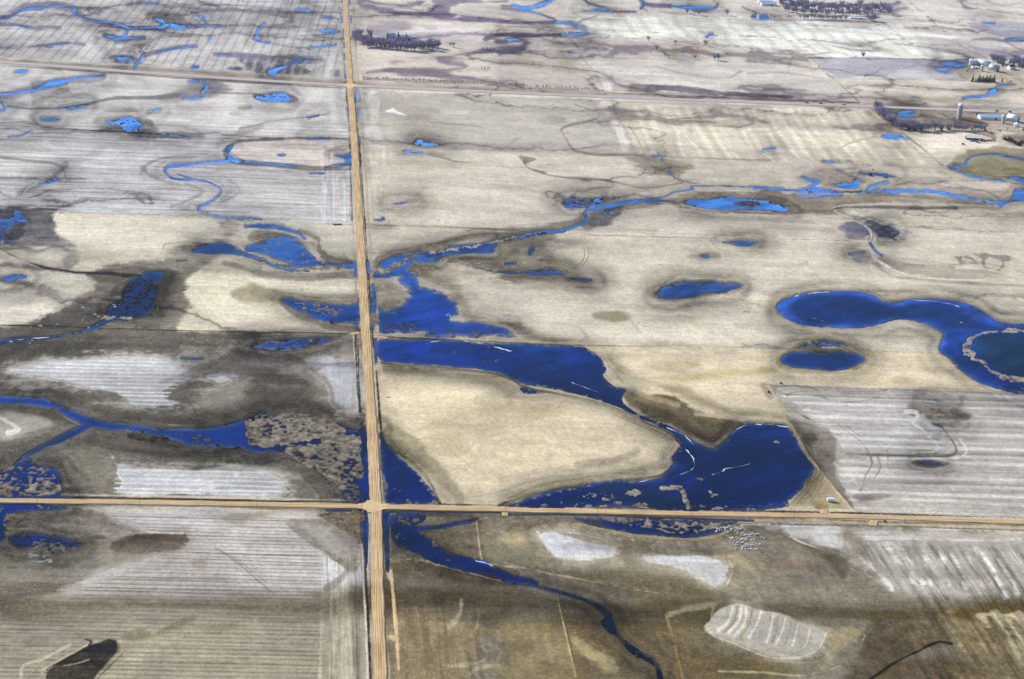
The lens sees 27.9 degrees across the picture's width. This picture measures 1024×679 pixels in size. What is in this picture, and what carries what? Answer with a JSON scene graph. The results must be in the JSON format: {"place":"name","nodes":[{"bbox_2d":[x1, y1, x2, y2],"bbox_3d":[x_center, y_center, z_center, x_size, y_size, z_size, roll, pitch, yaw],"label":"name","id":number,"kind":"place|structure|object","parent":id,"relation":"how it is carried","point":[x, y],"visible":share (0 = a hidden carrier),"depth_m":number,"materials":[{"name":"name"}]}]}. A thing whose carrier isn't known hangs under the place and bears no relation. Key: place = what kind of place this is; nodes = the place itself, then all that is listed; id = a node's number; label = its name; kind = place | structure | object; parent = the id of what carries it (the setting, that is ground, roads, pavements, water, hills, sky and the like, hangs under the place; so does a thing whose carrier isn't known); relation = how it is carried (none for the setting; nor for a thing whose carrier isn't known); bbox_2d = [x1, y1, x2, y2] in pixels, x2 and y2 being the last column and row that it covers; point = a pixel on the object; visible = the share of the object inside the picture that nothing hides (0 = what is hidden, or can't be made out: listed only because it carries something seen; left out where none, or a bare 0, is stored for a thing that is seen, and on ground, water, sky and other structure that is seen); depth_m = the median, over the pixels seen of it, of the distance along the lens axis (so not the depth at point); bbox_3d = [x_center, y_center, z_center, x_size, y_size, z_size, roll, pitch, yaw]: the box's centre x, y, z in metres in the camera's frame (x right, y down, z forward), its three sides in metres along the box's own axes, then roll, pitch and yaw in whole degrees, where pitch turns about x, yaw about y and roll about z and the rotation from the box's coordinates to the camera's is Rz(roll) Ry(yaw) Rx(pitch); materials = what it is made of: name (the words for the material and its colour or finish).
{"place":"outdoors","nodes":[
{"label":"outdoors","id":0,"kind":"place"},
{"bbox_2d":[0,210,20,244],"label":"flooded field","id":1,"kind":"structure","parent":0,"point":[17,214],"depth_m":2351.86,"materials":[{"name":"liquid"}]},
{"bbox_2d":[2,274,26,281],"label":"pond","id":2,"kind":"structure","parent":0,"point":[12,277],"depth_m":2165.25,"materials":[{"name":"liquid"}]},
{"bbox_2d":[4,216,27,244],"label":"flooded field","id":3,"kind":"structure","parent":0,"point":[21,220],"depth_m":2356.70,"materials":[{"name":"liquid"}]},
{"bbox_2d":[0,459,62,497],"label":"marsh water","id":4,"kind":"structure","parent":0,"point":[22,475],"depth_m":1679.64,"materials":[{"name":"liquid"}]},
{"bbox_2d":[10,532,80,552],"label":"flooded field","id":5,"kind":"structure","parent":0,"point":[38,537],"depth_m":1570.23,"materials":[{"name":"liquid"}]},
{"bbox_2d":[39,178,59,184],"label":"pond","id":6,"kind":"structure","parent":0,"point":[54,179],"depth_m":2526.30,"materials":[{"name":"liquid"}]},
{"bbox_2d":[41,118,60,120],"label":"pond","id":7,"kind":"structure","parent":0,"point":[49,119],"depth_m":2822.66,"materials":[{"name":"liquid"}]},
{"bbox_2d":[13,424,90,466],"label":"river","id":8,"kind":"structure","parent":0,"point":[69,434],"depth_m":1757.14,"materials":[{"name":"liquid"}]},
{"bbox_2d":[116,57,131,60],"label":"pond","id":9,"kind":"structure","parent":0,"point":[122,58],"depth_m":3221.03,"materials":[{"name":"liquid"}]},
{"bbox_2d":[106,117,142,131],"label":"pond","id":10,"kind":"structure","parent":0,"point":[132,125],"depth_m":2826.60,"materials":[{"name":"liquid"}]},
{"bbox_2d":[107,35,141,40],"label":"pond","id":11,"kind":"structure","parent":0,"point":[113,38],"depth_m":3370.97,"materials":[{"name":"liquid"}]},
{"bbox_2d":[107,279,156,317],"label":"marsh water","id":12,"kind":"structure","parent":0,"point":[140,311],"depth_m":2109.04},
{"bbox_2d":[0,395,266,453],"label":"river","id":13,"kind":"structure","parent":0,"point":[232,435],"depth_m":1795.56,"materials":[{"name":"liquid"}]},
{"bbox_2d":[142,271,164,282],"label":"pond","id":14,"kind":"structure","parent":0,"point":[153,276],"depth_m":2198.77,"materials":[{"name":"liquid"}]},
{"bbox_2d":[156,18,187,28],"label":"pond","id":15,"kind":"structure","parent":0,"point":[175,26],"depth_m":3493.66,"materials":[{"name":"liquid"}]},
{"bbox_2d":[192,242,261,261],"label":"flooded field","id":16,"kind":"structure","parent":0,"point":[221,248],"depth_m":2303.41,"materials":[{"name":"liquid"}]},
{"bbox_2d":[236,249,309,271],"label":"marsh water","id":17,"kind":"structure","parent":0,"point":[268,263],"depth_m":2264.70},
{"bbox_2d":[256,92,290,101],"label":"pond","id":18,"kind":"structure","parent":0,"point":[277,98],"depth_m":3030.17,"materials":[{"name":"liquid"}]},
{"bbox_2d":[245,224,306,239],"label":"marsh water","id":19,"kind":"structure","parent":0,"point":[278,227],"depth_m":2397.71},
{"bbox_2d":[268,57,312,75],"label":"pond","id":20,"kind":"structure","parent":0,"point":[272,72],"depth_m":3237.02,"materials":[{"name":"liquid"}]},
{"bbox_2d":[254,337,329,350],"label":"pond","id":21,"kind":"structure","parent":0,"point":[301,342],"depth_m":2023.40,"materials":[{"name":"liquid"}]},
{"bbox_2d":[245,236,354,268],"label":"marsh water","id":22,"kind":"structure","parent":0,"point":[296,251],"depth_m":2309.26,"materials":[{"name":"liquid"}]},
{"bbox_2d":[252,419,369,503],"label":"marsh water","id":23,"kind":"structure","parent":0,"point":[363,484],"depth_m":1758.65,"materials":[{"name":"liquid"}]},
{"bbox_2d":[282,298,360,326],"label":"marsh water","id":24,"kind":"structure","parent":0,"point":[350,313],"depth_m":2125.94,"materials":[{"name":"liquid"}]},
{"bbox_2d":[309,44,336,47],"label":"pond","id":25,"kind":"structure","parent":0,"point":[332,45],"depth_m":3411.80,"materials":[{"name":"liquid"}]},
{"bbox_2d":[320,29,337,32],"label":"pond","id":26,"kind":"structure","parent":0,"point":[328,31],"depth_m":3537.15,"materials":[{"name":"liquid"}]},
{"bbox_2d":[335,153,351,169],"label":"marsh water","id":27,"kind":"structure","parent":0,"point":[347,157],"depth_m":2728.53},
{"bbox_2d":[327,510,361,511],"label":"ditch water","id":28,"kind":"structure","parent":0,"point":[339,510],"depth_m":1656.54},
{"bbox_2d":[354,262,357,276],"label":"ditch water","id":29,"kind":"structure","parent":0,"point":[355,271],"depth_m":2263.36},
{"bbox_2d":[361,511,368,567],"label":"ditch water","id":30,"kind":"structure","parent":0,"point":[365,526],"depth_m":1615.92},
{"bbox_2d":[343,0,387,678],"bbox_3d":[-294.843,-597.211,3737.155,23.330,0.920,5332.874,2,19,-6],"label":"gravel road","id":31,"kind":"structure","parent":0,"point":[380,669],"depth_m":1863.34,"materials":[{"name":"gravel"}]},
{"bbox_2d":[367,261,373,272],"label":"ditch water","id":32,"kind":"structure","parent":0,"point":[368,267],"depth_m":2275.24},
{"bbox_2d":[370,284,374,312],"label":"ditch water","id":33,"kind":"structure","parent":0,"point":[372,302],"depth_m":2159.17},
{"bbox_2d":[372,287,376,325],"bbox_3d":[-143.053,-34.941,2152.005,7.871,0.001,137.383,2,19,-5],"label":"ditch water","id":34,"kind":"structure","parent":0,"point":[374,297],"depth_m":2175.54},
{"bbox_2d":[373,339,377,362],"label":"ditch water","id":35,"kind":"structure","parent":0,"point":[375,347],"depth_m":2025.11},
{"bbox_2d":[383,512,389,572],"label":"ditch water","id":36,"kind":"structure","parent":0,"point":[386,516],"depth_m":1616.41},
{"bbox_2d":[415,139,439,145],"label":"pond","id":37,"kind":"structure","parent":0,"point":[424,143],"depth_m":2826.92,"materials":[{"name":"liquid"}]},
{"bbox_2d":[373,239,511,338],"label":"flooded field","id":38,"kind":"structure","parent":0,"point":[425,309],"depth_m":2149.22,"materials":[{"name":"liquid"}]},
{"bbox_2d":[385,511,501,513],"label":"ditch water","id":39,"kind":"structure","parent":0,"point":[403,512],"depth_m":1665.95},
{"bbox_2d":[0,0,1023,678],"bbox_3d":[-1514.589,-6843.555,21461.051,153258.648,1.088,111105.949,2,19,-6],"label":"ground","id":40,"kind":"structure","parent":0,"point":[176,592],"depth_m":2095.88,"materials":[{"name":"soil"}]},
{"bbox_2d":[0,90,30,95],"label":"creek","id":41,"kind":"structure","parent":40,"relation":"on","point":[13,93],"depth_m":2954.99,"materials":[{"name":"liquid"}]},
{"bbox_2d":[0,504,66,541],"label":"floodwater","id":42,"kind":"structure","parent":40,"relation":"on","point":[9,508],"depth_m":1622.34,"materials":[{"name":"liquid"}]},
{"bbox_2d":[0,6,74,19],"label":"creek","id":43,"kind":"structure","parent":40,"relation":"on","point":[27,9],"depth_m":3561.96,"materials":[{"name":"liquid"}]},
{"bbox_2d":[30,80,66,91],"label":"creek","id":44,"kind":"structure","parent":40,"relation":"on","point":[54,83],"depth_m":3021.69,"materials":[{"name":"liquid"}]},
{"bbox_2d":[0,317,127,341],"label":"creek","id":45,"kind":"structure","parent":40,"relation":"in","point":[100,324],"depth_m":2005.60,"materials":[{"name":"liquid"}]},
{"bbox_2d":[61,105,85,109],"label":"creek","id":46,"kind":"structure","parent":40,"relation":"in","point":[80,107],"depth_m":2895.91,"materials":[{"name":"liquid"}]},
{"bbox_2d":[67,75,105,80],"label":"creek","id":47,"kind":"structure","parent":40,"relation":"on","point":[73,79],"depth_m":3081.07,"materials":[{"name":"liquid"}]},
{"bbox_2d":[72,8,129,38],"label":"creek","id":48,"kind":"structure","parent":40,"relation":"on","point":[96,20],"depth_m":3489.83,"materials":[{"name":"liquid"}]},
{"bbox_2d":[130,26,158,28],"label":"creek","id":49,"kind":"structure","parent":40,"relation":"on","point":[144,27],"depth_m":3465.41,"materials":[{"name":"liquid"}]},
{"bbox_2d":[157,46,198,53],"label":"creek","id":50,"kind":"structure","parent":40,"relation":"on","point":[178,48],"depth_m":3322.60,"materials":[{"name":"liquid"}]},
{"bbox_2d":[164,159,229,180],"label":"creek","id":51,"kind":"structure","parent":40,"relation":"in","point":[186,165],"depth_m":2634.22,"materials":[{"name":"liquid"}]},
{"bbox_2d":[178,174,221,216],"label":"creek","id":52,"kind":"structure","parent":40,"relation":"in","point":[205,204],"depth_m":2523.84,"materials":[{"name":"liquid"}]},
{"bbox_2d":[201,81,207,93],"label":"creek","id":53,"kind":"structure","parent":40,"relation":"on","point":[206,87],"depth_m":3068.81,"materials":[{"name":"liquid"}]},
{"bbox_2d":[226,145,238,162],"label":"creek","id":54,"kind":"structure","parent":40,"relation":"in","point":[230,157],"depth_m":2694.56,"materials":[{"name":"liquid"}]},
{"bbox_2d":[215,215,258,219],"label":"creek","id":55,"kind":"structure","parent":40,"relation":"in","point":[252,218],"depth_m":2427.32,"materials":[{"name":"liquid"}]},
{"bbox_2d":[254,24,270,43],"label":"creek","id":56,"kind":"structure","parent":40,"relation":"on","point":[256,36],"depth_m":3442.46,"materials":[{"name":"liquid"}]},
{"bbox_2d":[239,161,296,167],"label":"creek","id":57,"kind":"structure","parent":40,"relation":"in","point":[270,163],"depth_m":2672.82,"materials":[{"name":"liquid"}]},
{"bbox_2d":[339,83,360,87],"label":"road junction","id":58,"kind":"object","parent":40,"relation":"on","point":[349,85],"visible":1,"depth_m":3139.94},
{"bbox_2d":[358,500,387,511],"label":"road junction","id":59,"kind":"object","parent":40,"relation":"on","point":[370,505],"visible":1,"depth_m":1667.08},
{"bbox_2d":[380,433,436,503],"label":"floodwater","id":60,"kind":"structure","parent":40,"relation":"on","point":[402,476],"depth_m":1719.12,"materials":[{"name":"liquid"}]},
{"bbox_2d":[390,513,538,584],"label":"floodwater","id":61,"kind":"structure","parent":40,"relation":"on","point":[415,541],"depth_m":1598.21,"materials":[{"name":"liquid"}]},
{"bbox_2d":[480,268,523,273],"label":"creek","id":62,"kind":"structure","parent":40,"relation":"in","point":[502,272],"depth_m":2291.65,"materials":[{"name":"liquid"}]},
{"bbox_2d":[0,61,1023,113],"bbox_3d":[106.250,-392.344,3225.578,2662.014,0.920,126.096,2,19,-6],"label":"highway","id":63,"kind":"structure","parent":40,"relation":"on","point":[482,91],"depth_m":3161.53,"materials":[{"name":"asphalt"}]},
{"bbox_2d":[512,0,552,9],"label":"creek","id":64,"kind":"structure","parent":40,"relation":"in","point":[531,7],"depth_m":3890.25,"materials":[{"name":"liquid"}]},
{"bbox_2d":[554,21,585,35],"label":"creek","id":65,"kind":"structure","parent":40,"relation":"in","point":[570,23],"depth_m":3702.70,"materials":[{"name":"liquid"}]},
{"bbox_2d":[505,197,652,240],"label":"creek","id":66,"kind":"structure","parent":40,"relation":"on","point":[615,204],"depth_m":2556.68,"materials":[{"name":"liquid"}]},
{"bbox_2d":[562,197,604,208],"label":"pond","id":67,"kind":"structure","parent":40,"relation":"on","point":[570,205],"depth_m":2582.03,"materials":[{"name":"liquid"}]},
{"bbox_2d":[504,579,662,678],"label":"creek","id":68,"kind":"structure","parent":40,"relation":"on","point":[607,622],"depth_m":1499.72,"materials":[{"name":"liquid"}]},
{"bbox_2d":[575,516,736,537],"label":"floodwater","id":69,"kind":"structure","parent":40,"relation":"on","point":[634,528],"depth_m":1664.15,"materials":[{"name":"liquid"}]},
{"bbox_2d":[654,186,785,198],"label":"creek","id":70,"kind":"structure","parent":40,"relation":"on","point":[692,188],"depth_m":2705.09,"materials":[{"name":"liquid"}]},
{"bbox_2d":[754,188,795,190],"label":"creek","id":71,"kind":"structure","parent":40,"relation":"on","point":[776,189],"depth_m":2712.99,"materials":[{"name":"liquid"}]},
{"bbox_2d":[802,176,819,189],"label":"creek","id":72,"kind":"structure","parent":40,"relation":"in","point":[815,182],"depth_m":2762.12,"materials":[{"name":"liquid"}]},
{"bbox_2d":[796,195,843,196],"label":"creek","id":73,"kind":"structure","parent":40,"relation":"on","point":[819,195],"depth_m":2695.31,"materials":[{"name":"liquid"}]},
{"bbox_2d":[835,179,859,188],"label":"creek","id":74,"kind":"structure","parent":40,"relation":"in","point":[851,186],"depth_m":2759.33,"materials":[{"name":"liquid"}]},
{"bbox_2d":[869,520,878,525],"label":"field entrance","id":75,"kind":"object","parent":40,"relation":"on","point":[873,522],"visible":1,"depth_m":1700.48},
{"bbox_2d":[870,242,883,256],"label":"creek","id":76,"kind":"structure","parent":40,"relation":"on","point":[877,252],"depth_m":2465.55,"materials":[{"name":"liquid"}]},
{"bbox_2d":[867,181,888,189],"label":"creek","id":77,"kind":"structure","parent":40,"relation":"on","point":[871,186],"depth_m":2767.58,"materials":[{"name":"liquid"}]},
{"bbox_2d":[796,188,1023,206],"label":"creek","id":78,"kind":"structure","parent":40,"relation":"on","point":[1018,194],"depth_m":2739.19,"materials":[{"name":"liquid"}]},
{"bbox_2d":[956,103,963,119],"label":"silo","id":79,"kind":"object","parent":40,"relation":"on","point":[960,111],"visible":1,"depth_m":3183.81,"materials":[{"name":"concrete"}]},
{"bbox_2d":[965,135,982,139],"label":"machine shed","id":80,"kind":"structure","parent":40,"relation":"on","point":[968,137],"depth_m":3060.25,"materials":[{"name":"white metal"}]},
{"bbox_2d":[948,165,1005,182],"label":"creek","id":81,"kind":"structure","parent":40,"relation":"in","point":[949,166],"depth_m":2849.39,"materials":[{"name":"liquid"}]},
{"bbox_2d":[977,59,990,66],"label":"round roofed barn","id":82,"kind":"structure","parent":40,"relation":"on","point":[980,62],"depth_m":3613.21,"materials":[{"name":"grey metal"}]},
{"bbox_2d":[950,153,1023,169],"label":"creek","id":83,"kind":"structure","parent":40,"relation":"in","point":[969,158],"depth_m":2967.93,"materials":[{"name":"liquid"}]},
{"bbox_2d":[963,84,1015,99],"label":"creek","id":84,"kind":"structure","parent":40,"relation":"on","point":[980,96],"depth_m":3373.64,"materials":[{"name":"liquid"}]},
{"bbox_2d":[1006,64,1015,69],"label":"farmhouse","id":85,"kind":"object","parent":40,"relation":"on","point":[1011,66],"visible":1,"depth_m":3597.17,"materials":[{"name":"white"}]},
{"bbox_2d":[1009,177,1023,182],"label":"creek","id":86,"kind":"structure","parent":40,"relation":"in","point":[1019,179],"depth_m":2850.25,"materials":[{"name":"liquid"}]},
{"bbox_2d":[0,498,1023,524],"bbox_3d":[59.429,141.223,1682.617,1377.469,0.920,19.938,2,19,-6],"label":"gravel road","id":87,"kind":"structure","parent":0,"point":[481,509],"depth_m":1677.88,"materials":[{"name":"gravel"}]},
{"bbox_2d":[520,388,536,393],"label":"pond","id":88,"kind":"structure","parent":0,"point":[524,390],"depth_m":1942.90,"materials":[{"name":"liquid"}]},
{"bbox_2d":[523,269,564,275],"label":"pond","id":89,"kind":"structure","parent":0,"point":[544,272],"depth_m":2299.73,"materials":[{"name":"liquid"}]},
{"bbox_2d":[377,339,813,510],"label":"lake","id":90,"kind":"structure","parent":0,"point":[774,474],"depth_m":1829.40,"materials":[{"name":"liquid"}]},
{"bbox_2d":[584,9,612,11],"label":"pond","id":91,"kind":"structure","parent":0,"point":[601,10],"depth_m":3894.41,"materials":[{"name":"liquid"}]},
{"bbox_2d":[501,514,753,521],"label":"ditch water","id":92,"kind":"structure","parent":0,"point":[708,519],"depth_m":1683.60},
{"bbox_2d":[670,5,714,9],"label":"pond","id":93,"kind":"structure","parent":0,"point":[694,7],"depth_m":3995.03,"materials":[{"name":"liquid"}]},
{"bbox_2d":[655,281,740,299],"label":"pond","id":94,"kind":"structure","parent":0,"point":[688,289],"depth_m":2277.79,"materials":[{"name":"liquid"}]},
{"bbox_2d":[686,197,790,210],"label":"pond","id":95,"kind":"structure","parent":0,"point":[724,204],"depth_m":2625.51,"materials":[{"name":"liquid"}]},
{"bbox_2d":[723,241,756,246],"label":"pond","id":96,"kind":"structure","parent":0,"point":[742,243],"depth_m":2461.19,"materials":[{"name":"liquid"}]},
{"bbox_2d":[759,14,768,19],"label":"pond","id":97,"kind":"structure","parent":0,"point":[765,17],"depth_m":3940.20,"materials":[{"name":"liquid"}]},
{"bbox_2d":[760,1,776,5],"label":"long barn","id":98,"kind":"structure","parent":0,"point":[764,3],"depth_m":4063.93,"materials":[{"name":"white"}]},
{"bbox_2d":[781,351,865,370],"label":"pond","id":99,"kind":"structure","parent":0,"point":[801,360],"depth_m":2077.93,"materials":[{"name":"liquid"}]},
{"bbox_2d":[799,339,848,347],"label":"pond","id":100,"kind":"structure","parent":0,"point":[825,341],"depth_m":2128.02,"materials":[{"name":"liquid"}]},
{"bbox_2d":[850,16,865,18],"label":"long barn","id":101,"kind":"structure","parent":0,"point":[853,17],"depth_m":3986.44,"materials":[{"name":"white"}]},
{"bbox_2d":[859,173,895,176],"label":"pond","id":102,"kind":"structure","parent":0,"point":[878,174],"depth_m":2824.08,"materials":[{"name":"liquid"}]},
{"bbox_2d":[882,134,900,139],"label":"pond","id":103,"kind":"structure","parent":0,"point":[893,137],"depth_m":3046.68,"materials":[{"name":"liquid"}]},
{"bbox_2d":[777,291,1023,393],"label":"lake","id":104,"kind":"structure","parent":0,"point":[999,351],"depth_m":2214.77,"materials":[{"name":"liquid"}]},
{"bbox_2d":[898,111,914,116],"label":"pond","id":105,"kind":"structure","parent":0,"point":[906,113],"depth_m":3206.65,"materials":[{"name":"liquid"}]},
{"bbox_2d":[917,462,941,465],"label":"pond","id":106,"kind":"structure","parent":0,"point":[931,463],"depth_m":1833.63,"materials":[{"name":"liquid"}]},
{"bbox_2d":[936,68,950,71],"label":"pond","id":107,"kind":"structure","parent":0,"point":[943,69],"depth_m":3560.14,"materials":[{"name":"liquid"}]},
{"bbox_2d":[942,62,965,65],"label":"pond","id":108,"kind":"structure","parent":0,"point":[953,63],"depth_m":3617.16,"materials":[{"name":"liquid"}]},
{"bbox_2d":[977,114,1001,119],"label":"long barn","id":109,"kind":"structure","parent":0,"point":[989,116],"depth_m":3200.09,"materials":[{"name":"white"}]},
{"bbox_2d":[988,63,999,71],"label":"round roofed barn","id":110,"kind":"structure","parent":0,"point":[994,67],"depth_m":3572.94,"materials":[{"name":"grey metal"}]},
{"bbox_2d":[1006,114,1020,121],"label":"round roofed barn","id":111,"kind":"structure","parent":0,"point":[1012,118],"depth_m":3195.77,"materials":[{"name":"grey metal"}]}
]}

